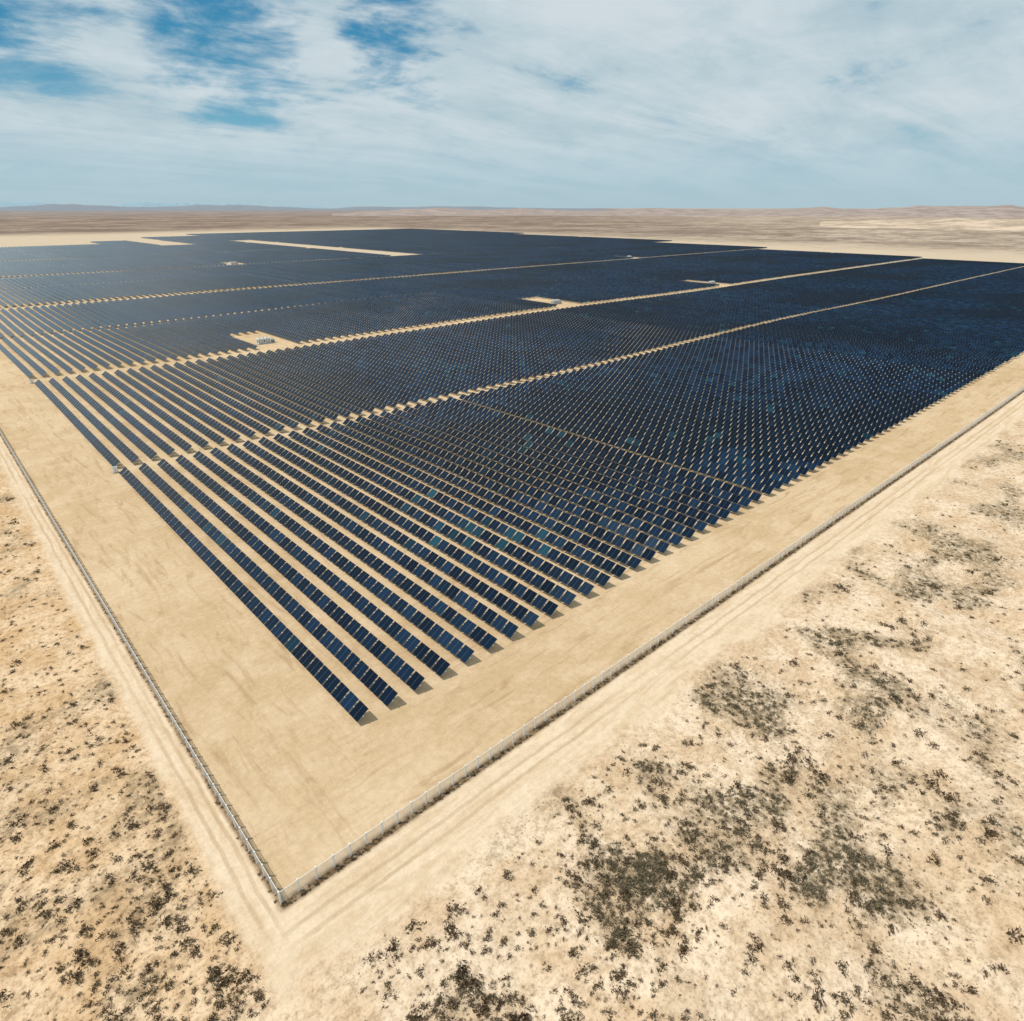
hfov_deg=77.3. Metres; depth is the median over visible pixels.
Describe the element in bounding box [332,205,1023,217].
hills
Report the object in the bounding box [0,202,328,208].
mountain range
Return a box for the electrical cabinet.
[111,466,118,473]
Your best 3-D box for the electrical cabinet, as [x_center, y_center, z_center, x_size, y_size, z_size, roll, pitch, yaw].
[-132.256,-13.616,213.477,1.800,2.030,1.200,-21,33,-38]
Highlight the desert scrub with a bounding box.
[0,391,1023,1020]
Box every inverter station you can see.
[255,337,276,344]
[551,299,562,304]
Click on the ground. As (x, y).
(304, 770)
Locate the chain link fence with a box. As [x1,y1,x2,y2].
[0,387,1023,903]
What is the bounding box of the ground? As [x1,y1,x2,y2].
[0,208,1023,1020]
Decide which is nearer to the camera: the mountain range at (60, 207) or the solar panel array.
the solar panel array
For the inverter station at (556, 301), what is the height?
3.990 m
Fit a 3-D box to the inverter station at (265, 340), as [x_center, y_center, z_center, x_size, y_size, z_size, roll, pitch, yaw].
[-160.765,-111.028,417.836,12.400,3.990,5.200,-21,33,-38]
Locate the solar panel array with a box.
[0,229,1023,721]
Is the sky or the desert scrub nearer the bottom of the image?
the desert scrub
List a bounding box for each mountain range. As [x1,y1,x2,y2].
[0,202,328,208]
[0,204,602,210]
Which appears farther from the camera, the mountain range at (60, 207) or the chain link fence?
the mountain range at (60, 207)
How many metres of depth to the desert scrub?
84.47 m
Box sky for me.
[0,0,1023,208]
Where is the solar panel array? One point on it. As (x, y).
(976, 323)

